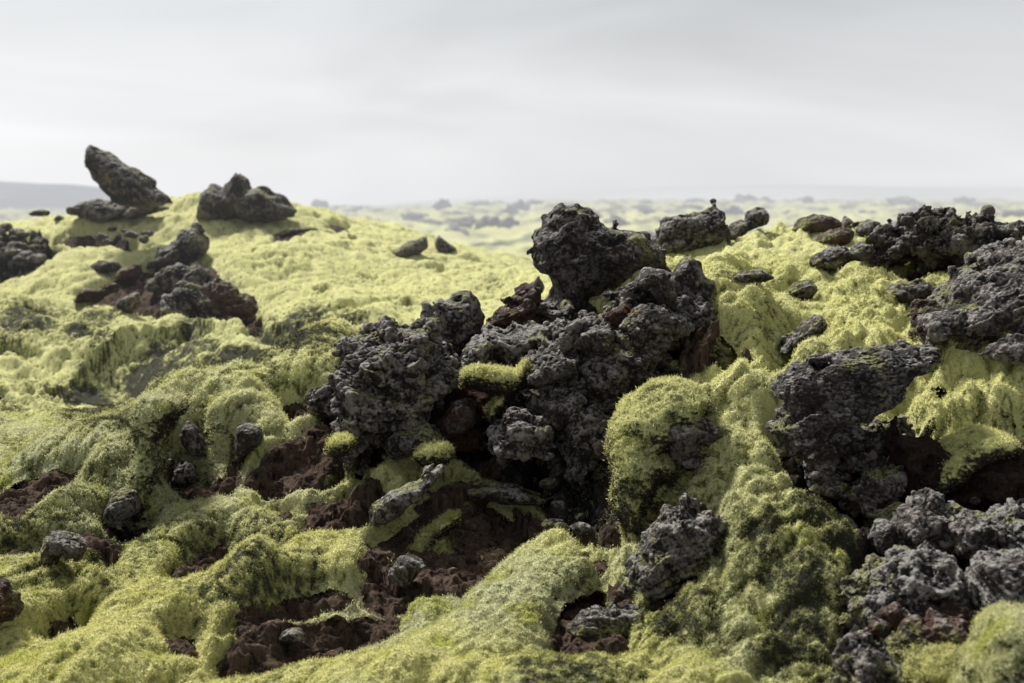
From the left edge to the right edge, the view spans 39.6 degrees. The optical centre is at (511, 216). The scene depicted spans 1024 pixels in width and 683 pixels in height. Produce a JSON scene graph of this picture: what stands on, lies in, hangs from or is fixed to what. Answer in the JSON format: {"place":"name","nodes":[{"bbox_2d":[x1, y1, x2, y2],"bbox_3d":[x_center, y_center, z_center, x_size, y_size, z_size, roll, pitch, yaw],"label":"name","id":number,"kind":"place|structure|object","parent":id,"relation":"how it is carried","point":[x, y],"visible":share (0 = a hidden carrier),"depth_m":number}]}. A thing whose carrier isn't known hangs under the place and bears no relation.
{"place":"outdoors","nodes":[
{"label":"outdoors","id":0,"kind":"place"},
{"bbox_2d":[0,181,110,209],"bbox_3d":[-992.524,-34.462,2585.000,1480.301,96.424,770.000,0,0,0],"label":"hills","id":1,"kind":"structure","parent":0,"point":[19,195],"depth_m":2506.12},
{"bbox_2d":[0,200,1006,679],"bbox_3d":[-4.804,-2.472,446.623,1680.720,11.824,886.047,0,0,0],"label":"ground","id":2,"kind":"structure","parent":0,"point":[278,474],"depth_m":6.22},
{"bbox_2d":[0,578,23,623],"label":"lava rock","id":3,"kind":"object","parent":2,"relation":"on","point":[11,604],"visible":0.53,"depth_m":5.22},
{"bbox_2d":[13,251,30,266],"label":"lava stone","id":4,"kind":"object","parent":2,"relation":"on","point":[24,254],"visible":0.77,"depth_m":14.25},
{"bbox_2d":[27,253,46,264],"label":"lava stone","id":5,"kind":"object","parent":2,"relation":"on","point":[38,258],"visible":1,"depth_m":14.17},
{"bbox_2d":[31,237,48,249],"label":"lava stone","id":6,"kind":"object","parent":2,"relation":"on","point":[40,240],"visible":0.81,"depth_m":14.85},
{"bbox_2d":[40,530,87,566],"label":"lava rock","id":7,"kind":"object","parent":2,"relation":"on","point":[56,545],"visible":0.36,"depth_m":5.69},
{"bbox_2d":[66,199,130,223],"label":"lava rock","id":8,"kind":"object","parent":2,"relation":"on","point":[99,211],"visible":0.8,"depth_m":15.64},
{"bbox_2d":[103,486,140,532],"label":"lava rock","id":9,"kind":"object","parent":2,"relation":"on","point":[123,507],"visible":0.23,"depth_m":6.34},
{"bbox_2d":[114,263,142,285],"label":"lava rock","id":10,"kind":"object","parent":2,"relation":"on","point":[125,276],"visible":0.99,"depth_m":13.56},
{"bbox_2d":[62,384,234,549],"bbox_3d":[-1.678,1.195,6.757,0.660,0.773,1.238,0,0,0],"label":"moss mound","id":11,"kind":"object","parent":2,"relation":"on","point":[156,413],"visible":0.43,"depth_m":6.67},
{"bbox_2d":[146,222,209,268],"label":"lava rock","id":12,"kind":"object","parent":2,"relation":"on","point":[185,247],"visible":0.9,"depth_m":14.06},
{"bbox_2d":[144,262,211,297],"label":"lava rock","id":13,"kind":"object","parent":2,"relation":"on","point":[163,281],"visible":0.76,"depth_m":13.00},
{"bbox_2d":[170,456,208,486],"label":"lava rock","id":14,"kind":"object","parent":2,"relation":"on","point":[185,474],"visible":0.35,"depth_m":6.84},
{"bbox_2d":[179,421,207,457],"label":"lava rock","id":15,"kind":"object","parent":2,"relation":"on","point":[193,441],"visible":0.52,"depth_m":6.96},
{"bbox_2d":[160,280,232,320],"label":"lava rock","id":16,"kind":"object","parent":2,"relation":"on","point":[189,300],"visible":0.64,"depth_m":12.40},
{"bbox_2d":[202,278,258,325],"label":"lava rock","id":17,"kind":"object","parent":2,"relation":"on","point":[227,297],"visible":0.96,"depth_m":11.89},
{"bbox_2d":[225,423,262,477],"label":"lava rock","id":18,"kind":"object","parent":2,"relation":"on","point":[248,438],"visible":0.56,"depth_m":6.85},
{"bbox_2d":[278,627,305,644],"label":"lava rock","id":19,"kind":"object","parent":2,"relation":"on","point":[292,635],"visible":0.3,"depth_m":5.20},
{"bbox_2d":[274,227,318,237],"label":"lava rock","id":20,"kind":"object","parent":2,"relation":"on","point":[288,233],"visible":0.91,"depth_m":15.38},
{"bbox_2d":[304,382,336,420],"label":"lava rock","id":21,"kind":"object","parent":2,"relation":"on","point":[317,400],"visible":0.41,"depth_m":7.13},
{"bbox_2d":[323,431,357,460],"bbox_3d":[-0.776,1.036,6.443,0.169,0.132,0.236,0,0,0],"label":"moss mound","id":22,"kind":"object","parent":2,"relation":"on","point":[339,445],"visible":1,"depth_m":6.37},
{"bbox_2d":[387,553,425,587],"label":"lava rock","id":23,"kind":"object","parent":2,"relation":"on","point":[404,570],"visible":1,"depth_m":5.60},
{"bbox_2d":[369,464,444,538],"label":"lava rock","id":24,"kind":"object","parent":2,"relation":"on","point":[391,505],"visible":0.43,"depth_m":6.06},
{"bbox_2d":[408,437,456,467],"bbox_3d":[-0.353,1.056,6.343,0.224,0.142,0.212,0,0,0],"label":"moss mound","id":25,"kind":"object","parent":2,"relation":"on","point":[428,453],"visible":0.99,"depth_m":6.29},
{"bbox_2d":[387,508,495,573],"bbox_3d":[-0.297,1.405,6.045,0.510,0.341,0.511,0,0,0],"label":"moss mound","id":26,"kind":"object","parent":2,"relation":"on","point":[432,535],"visible":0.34,"depth_m":6.00},
{"bbox_2d":[433,290,484,356],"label":"lava rock","id":27,"kind":"object","parent":2,"relation":"on","point":[460,315],"visible":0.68,"depth_m":7.39},
{"bbox_2d":[428,386,534,504],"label":"soil bank","id":28,"kind":"structure","parent":2,"relation":"on","point":[468,441],"depth_m":6.81},
{"bbox_2d":[310,301,462,504],"bbox_3d":[-0.539,0.880,7.027,0.942,0.920,1.275,0,0,0],"label":"lava boulder","id":29,"kind":"object","parent":28,"relation":"on","point":[388,376],"visible":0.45,"depth_m":6.67},
{"bbox_2d":[436,398,476,437],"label":"lava rock","id":30,"kind":"object","parent":28,"relation":"on","point":[458,418],"visible":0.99,"depth_m":6.63},
{"bbox_2d":[456,355,531,422],"bbox_3d":[-0.077,0.822,6.748,0.380,0.334,0.304,0,0,0],"label":"moss mound","id":31,"kind":"object","parent":28,"relation":"on","point":[502,385],"visible":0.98,"depth_m":6.66},
{"bbox_2d":[467,480,553,521],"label":"lava rock","id":32,"kind":"object","parent":2,"relation":"on","point":[497,492],"visible":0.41,"depth_m":6.37},
{"bbox_2d":[0,191,1023,682],"bbox_3d":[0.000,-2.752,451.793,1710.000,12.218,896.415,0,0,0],"label":"moss","id":33,"kind":"object","parent":2,"relation":"on","point":[750,605],"visible":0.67,"depth_m":6.32},
{"bbox_2d":[28,209,49,215],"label":"lava rock","id":34,"kind":"object","parent":33,"relation":"on","point":[41,212],"visible":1,"depth_m":15.19},
{"bbox_2d":[73,283,119,303],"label":"lava rock","id":35,"kind":"object","parent":33,"relation":"on","point":[89,295],"visible":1,"depth_m":12.42},
{"bbox_2d":[90,260,121,272],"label":"lava rock","id":36,"kind":"object","parent":33,"relation":"on","point":[101,266],"visible":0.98,"depth_m":13.68},
{"bbox_2d":[84,145,172,208],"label":"lava slab","id":37,"kind":"structure","parent":33,"relation":"on","point":[117,180],"depth_m":14.75},
{"bbox_2d":[116,292,141,313],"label":"lava rock","id":38,"kind":"object","parent":33,"relation":"on","point":[130,304],"visible":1,"depth_m":12.12},
{"bbox_2d":[122,206,168,219],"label":"lava rock","id":39,"kind":"object","parent":33,"relation":"on","point":[131,213],"visible":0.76,"depth_m":15.68},
{"bbox_2d":[196,173,296,223],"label":"lava boulder","id":40,"kind":"object","parent":33,"relation":"on","point":[236,196],"visible":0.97,"depth_m":15.59},
{"bbox_2d":[311,199,328,207],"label":"lava rock","id":41,"kind":"object","parent":33,"relation":"on","point":[317,203],"visible":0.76,"depth_m":282.63},
{"bbox_2d":[391,236,427,256],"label":"lava rock","id":42,"kind":"object","parent":33,"relation":"on","point":[409,248],"visible":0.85,"depth_m":14.62},
{"bbox_2d":[402,212,423,220],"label":"lava rock","id":43,"kind":"object","parent":33,"relation":"on","point":[409,216],"visible":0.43,"depth_m":168.82},
{"bbox_2d":[379,422,447,460],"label":"lava rock","id":44,"kind":"object","parent":33,"relation":"on","point":[396,444],"visible":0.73,"depth_m":6.55},
{"bbox_2d":[432,198,451,209],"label":"lava rock","id":45,"kind":"object","parent":33,"relation":"on","point":[441,203],"visible":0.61,"depth_m":226.18},
{"bbox_2d":[435,235,455,252],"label":"lava rock","id":46,"kind":"object","parent":33,"relation":"on","point":[442,245],"visible":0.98,"depth_m":15.88},
{"bbox_2d":[453,216,477,222],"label":"lava rock","id":47,"kind":"object","parent":33,"relation":"on","point":[471,219],"visible":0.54,"depth_m":142.58},
{"bbox_2d":[474,215,499,229],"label":"lava rock","id":48,"kind":"object","parent":33,"relation":"on","point":[485,221],"visible":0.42,"depth_m":118.99},
{"bbox_2d":[497,218,519,227],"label":"lava rock","id":49,"kind":"object","parent":33,"relation":"on","point":[507,222],"visible":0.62,"depth_m":117.45},
{"bbox_2d":[498,205,519,215],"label":"lava rock","id":50,"kind":"object","parent":33,"relation":"on","point":[510,210],"visible":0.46,"depth_m":199.38},
{"bbox_2d":[506,199,529,210],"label":"lava rock","id":51,"kind":"object","parent":33,"relation":"on","point":[520,204],"visible":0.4,"depth_m":222.64},
{"bbox_2d":[530,276,544,292],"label":"lava rock","id":52,"kind":"object","parent":33,"relation":"on","point":[537,282],"visible":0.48,"depth_m":9.53},
{"bbox_2d":[603,214,630,226],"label":"lava rock","id":53,"kind":"object","parent":33,"relation":"on","point":[622,222],"visible":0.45,"depth_m":136.06},
{"bbox_2d":[676,204,703,209],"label":"lava rock","id":54,"kind":"object","parent":33,"relation":"on","point":[692,206],"visible":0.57,"depth_m":203.69},
{"bbox_2d":[722,205,744,214],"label":"lava rock","id":55,"kind":"object","parent":33,"relation":"on","point":[734,210],"visible":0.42,"depth_m":172.54},
{"bbox_2d":[733,194,756,201],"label":"lava rock","id":56,"kind":"object","parent":33,"relation":"on","point":[745,198],"visible":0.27,"depth_m":306.80},
{"bbox_2d":[809,242,875,270],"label":"lava rock","id":57,"kind":"object","parent":33,"relation":"on","point":[831,258],"visible":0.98,"depth_m":8.15},
{"bbox_2d":[764,339,940,465],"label":"lava slab","id":58,"kind":"structure","parent":33,"relation":"on","point":[822,396],"depth_m":5.65},
{"bbox_2d":[888,198,919,204],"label":"lava rock","id":59,"kind":"object","parent":33,"relation":"on","point":[906,201],"visible":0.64,"depth_m":264.10},
{"bbox_2d":[877,487,964,553],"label":"lava boulder","id":60,"kind":"object","parent":33,"relation":"on","point":[917,518],"visible":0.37,"depth_m":5.12},
{"bbox_2d":[953,196,975,203],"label":"lava rock","id":61,"kind":"object","parent":33,"relation":"on","point":[963,199],"visible":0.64,"depth_m":295.03},
{"bbox_2d":[908,237,1023,386],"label":"lava slab","id":62,"kind":"structure","parent":33,"relation":"on","point":[979,297],"depth_m":6.32},
{"bbox_2d":[486,282,549,328],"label":"lava rock","id":63,"kind":"object","parent":2,"relation":"on","point":[523,305],"visible":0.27,"depth_m":7.47},
{"bbox_2d":[539,477,559,491],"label":"lava stone","id":64,"kind":"object","parent":2,"relation":"on","point":[549,484],"visible":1,"depth_m":6.50},
{"bbox_2d":[541,519,563,530],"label":"lava stone","id":65,"kind":"object","parent":2,"relation":"on","point":[547,524],"visible":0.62,"depth_m":6.07},
{"bbox_2d":[535,299,574,324],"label":"lava boulder","id":66,"kind":"object","parent":2,"relation":"on","point":[556,309],"visible":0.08,"depth_m":7.58},
{"bbox_2d":[551,500,566,509],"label":"lava stone","id":67,"kind":"object","parent":2,"relation":"on","point":[560,504],"visible":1,"depth_m":6.23},
{"bbox_2d":[570,522,591,537],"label":"lava stone","id":68,"kind":"object","parent":2,"relation":"on","point":[583,529],"visible":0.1,"depth_m":5.96},
{"bbox_2d":[562,403,609,504],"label":"lava rock","id":69,"kind":"object","parent":2,"relation":"on","point":[585,433],"visible":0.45,"depth_m":6.40},
{"bbox_2d":[464,292,717,532],"bbox_3d":[0.395,0.924,6.955,1.296,1.090,1.535,0,0,0],"label":"lava boulder","id":70,"kind":"object","parent":2,"relation":"on","point":[588,382],"visible":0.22,"depth_m":6.73},
{"bbox_2d":[460,320,543,367],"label":"lava rock","id":71,"kind":"object","parent":70,"relation":"on","point":[513,342],"visible":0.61,"depth_m":7.05},
{"bbox_2d":[486,406,557,461],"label":"lava rock","id":72,"kind":"object","parent":70,"relation":"on","point":[523,435],"visible":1,"depth_m":6.39},
{"bbox_2d":[536,385,587,430],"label":"lava rock","id":73,"kind":"object","parent":70,"relation":"on","point":[559,407],"visible":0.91,"depth_m":6.47},
{"bbox_2d":[526,354,579,388],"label":"lava rock","id":74,"kind":"object","parent":73,"relation":"on","point":[549,371],"visible":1,"depth_m":6.54},
{"bbox_2d":[556,320,586,352],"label":"lava rock","id":75,"kind":"object","parent":70,"relation":"on","point":[570,335],"visible":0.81,"depth_m":6.70},
{"bbox_2d":[573,325,614,355],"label":"lava rock","id":76,"kind":"object","parent":70,"relation":"on","point":[596,340],"visible":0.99,"depth_m":6.63},
{"bbox_2d":[607,370,620,380],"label":"lava rock","id":77,"kind":"object","parent":70,"relation":"on","point":[614,375],"visible":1,"depth_m":6.51},
{"bbox_2d":[602,304,630,328],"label":"lava rock","id":78,"kind":"object","parent":70,"relation":"on","point":[615,317],"visible":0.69,"depth_m":6.87},
{"bbox_2d":[595,346,650,390],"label":"lava rock","id":79,"kind":"object","parent":70,"relation":"on","point":[629,365],"visible":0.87,"depth_m":6.62},
{"bbox_2d":[619,303,686,350],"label":"lava rock","id":80,"kind":"object","parent":70,"relation":"on","point":[640,324],"visible":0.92,"depth_m":6.67},
{"bbox_2d":[635,267,677,305],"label":"lava rock","id":81,"kind":"object","parent":70,"relation":"on","point":[658,282],"visible":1,"depth_m":6.89},
{"bbox_2d":[602,281,736,370],"bbox_3d":[0.805,0.570,7.359,0.871,0.538,0.856,0,0,0],"label":"lava boulder","id":82,"kind":"object","parent":70,"relation":"on","point":[707,312],"visible":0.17,"depth_m":7.16},
{"bbox_2d":[668,341,706,371],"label":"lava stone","id":83,"kind":"object","parent":70,"relation":"on","point":[675,345],"visible":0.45,"depth_m":6.98},
{"bbox_2d":[526,203,671,307],"bbox_3d":[0.563,0.354,8.357,1.022,0.871,1.153,0,0,0],"label":"lava boulder","id":84,"kind":"object","parent":2,"relation":"on","point":[576,251],"visible":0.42,"depth_m":8.06},
{"bbox_2d":[566,601,644,641],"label":"lava rock","id":85,"kind":"object","parent":2,"relation":"on","point":[593,622],"visible":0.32,"depth_m":5.08},
{"bbox_2d":[602,493,727,606],"bbox_3d":[0.629,1.316,5.452,0.573,0.497,0.722,0,0,0],"label":"lava boulder","id":86,"kind":"object","parent":2,"relation":"on","point":[678,546],"visible":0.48,"depth_m":5.30},
{"bbox_2d":[563,363,769,583],"bbox_3d":[0.632,1.062,6.042,0.832,0.849,1.265,0,0,0],"label":"moss mound","id":87,"kind":"object","parent":2,"relation":"on","point":[646,471],"visible":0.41,"depth_m":5.91},
{"bbox_2d":[665,254,716,303],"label":"lava rock","id":88,"kind":"object","parent":2,"relation":"on","point":[687,277],"visible":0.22,"depth_m":7.33},
{"bbox_2d":[651,198,731,253],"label":"lava boulder","id":89,"kind":"object","parent":2,"relation":"on","point":[707,227],"visible":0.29,"depth_m":9.70},
{"bbox_2d":[666,417,754,474],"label":"lava rock","id":90,"kind":"object","parent":2,"relation":"on","point":[687,450],"visible":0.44,"depth_m":5.91},
{"bbox_2d":[728,207,768,239],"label":"lava rock","id":91,"kind":"object","parent":2,"relation":"on","point":[755,217],"visible":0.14,"depth_m":10.08},
{"bbox_2d":[732,269,773,282],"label":"lava rock","id":92,"kind":"object","parent":2,"relation":"on","point":[755,275],"visible":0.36,"depth_m":7.43},
{"bbox_2d":[784,279,817,301],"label":"lava rock","id":93,"kind":"object","parent":2,"relation":"on","point":[806,289],"visible":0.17,"depth_m":7.68},
{"bbox_2d":[777,314,826,369],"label":"lava rock","id":94,"kind":"object","parent":2,"relation":"on","point":[815,324],"visible":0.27,"depth_m":7.02},
{"bbox_2d":[792,214,841,233],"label":"lava rock","id":95,"kind":"object","parent":2,"relation":"on","point":[813,223],"visible":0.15,"depth_m":9.87},
{"bbox_2d":[812,228,853,246],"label":"lava rock","id":96,"kind":"object","parent":2,"relation":"on","point":[840,237],"visible":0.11,"depth_m":9.40},
{"bbox_2d":[803,423,865,492],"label":"lava rock","id":97,"kind":"object","parent":2,"relation":"on","point":[826,457],"visible":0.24,"depth_m":5.75},
{"bbox_2d":[852,219,880,236],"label":"lava rock","id":98,"kind":"object","parent":2,"relation":"on","point":[866,227],"visible":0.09,"depth_m":9.85},
{"bbox_2d":[829,632,905,682],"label":"lava boulder","id":99,"kind":"object","parent":2,"relation":"on","point":[859,657],"visible":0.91,"depth_m":4.23},
{"bbox_2d":[838,464,907,527],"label":"lava rock","id":100,"kind":"object","parent":2,"relation":"on","point":[879,487],"visible":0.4,"depth_m":5.55},
{"bbox_2d":[820,480,847,498],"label":"lava stone","id":101,"kind":"object","parent":100,"relation":"on","point":[834,489],"visible":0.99,"depth_m":5.62},
{"bbox_2d":[830,414,919,504],"bbox_3d":[1.481,1.011,5.925,0.542,0.406,0.576,0,0,0],"label":"lava rock","id":102,"kind":"object","parent":2,"relation":"on","point":[863,455],"visible":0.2,"depth_m":5.79},
{"bbox_2d":[867,518,899,554],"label":"lava rock","id":103,"kind":"object","parent":2,"relation":"on","point":[883,536],"visible":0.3,"depth_m":5.13},
{"bbox_2d":[829,540,968,629],"bbox_3d":[1.325,1.290,4.800,0.567,0.381,0.696,0,0,0],"label":"lava boulder","id":104,"kind":"object","parent":2,"relation":"on","point":[920,577],"visible":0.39,"depth_m":4.69},
{"bbox_2d":[884,279,936,302],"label":"lava rock","id":105,"kind":"object","parent":2,"relation":"on","point":[911,291],"visible":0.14,"depth_m":7.54},
{"bbox_2d":[878,625,960,682],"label":"moss mound","id":106,"kind":"object","parent":2,"relation":"on","point":[929,663],"visible":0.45,"depth_m":4.31},
{"bbox_2d":[863,600,977,660],"bbox_3d":[1.327,1.374,4.529,0.504,0.278,0.522,0,0,0],"label":"lava boulder","id":107,"kind":"object","parent":2,"relation":"on","point":[944,621],"visible":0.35,"depth_m":4.47},
{"bbox_2d":[907,298,941,342],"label":"lava rock","id":108,"kind":"object","parent":2,"relation":"on","point":[928,305],"visible":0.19,"depth_m":6.56},
{"bbox_2d":[859,416,1004,527],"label":"soil bank","id":109,"kind":"structure","parent":2,"relation":"on","point":[920,458],"depth_m":5.55},
{"bbox_2d":[902,385,1023,501],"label":"moss mound","id":110,"kind":"object","parent":109,"relation":"on","point":[974,448],"visible":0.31,"depth_m":5.49},
{"bbox_2d":[850,204,1023,273],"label":"lava boulder","id":111,"kind":"object","parent":2,"relation":"on","point":[924,238],"visible":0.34,"depth_m":8.20},
{"bbox_2d":[964,567,972,609],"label":"lava rock","id":112,"kind":"object","parent":2,"relation":"on","point":[967,588],"visible":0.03,"depth_m":4.74},
{"bbox_2d":[948,508,998,560],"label":"lava rock","id":113,"kind":"object","parent":2,"relation":"on","point":[973,533],"visible":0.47,"depth_m":4.96},
{"bbox_2d":[927,411,1023,510],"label":"soil bank","id":114,"kind":"structure","parent":2,"relation":"on","point":[999,482],"depth_m":5.46},
{"bbox_2d":[943,333,1023,388],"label":"lava rock","id":115,"kind":"object","parent":2,"relation":"on","point":[1009,348],"visible":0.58,"depth_m":6.00},
{"bbox_2d":[945,600,1023,682],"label":"moss mound","id":116,"kind":"object","parent":2,"relation":"on","point":[991,649],"visible":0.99,"depth_m":3.94},
{"bbox_2d":[968,546,1023,612],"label":"lava boulder","id":117,"kind":"object","parent":2,"relation":"on","point":[996,575],"visible":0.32,"depth_m":4.52},
{"bbox_2d":[985,498,1023,549],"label":"lava boulder","id":118,"kind":"object","parent":2,"relation":"on","point":[1007,521],"visible":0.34,"depth_m":4.95},
{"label":"lava stone","id":119,"kind":"object","parent":2,"relation":"on","visible":0},
{"bbox_2d":[808,471,831,485],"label":"lava stone","id":120,"kind":"object","parent":119,"relation":"on","point":[817,477],"visible":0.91,"depth_m":5.70},
{"bbox_2d":[0,0,1023,205],"label":"sky","id":121,"kind":"structure","parent":0,"point":[336,102]},
{"bbox_2d":[374,184,1023,206],"bbox_3d":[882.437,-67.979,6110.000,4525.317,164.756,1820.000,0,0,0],"label":"hills","id":122,"kind":"structure","parent":0,"point":[815,192],"depth_m":6008.75},
{"bbox_2d":[1001,210,1023,216],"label":"lava rock","id":123,"kind":"object","parent":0,"point":[1012,213],"visible":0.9,"depth_m":151.72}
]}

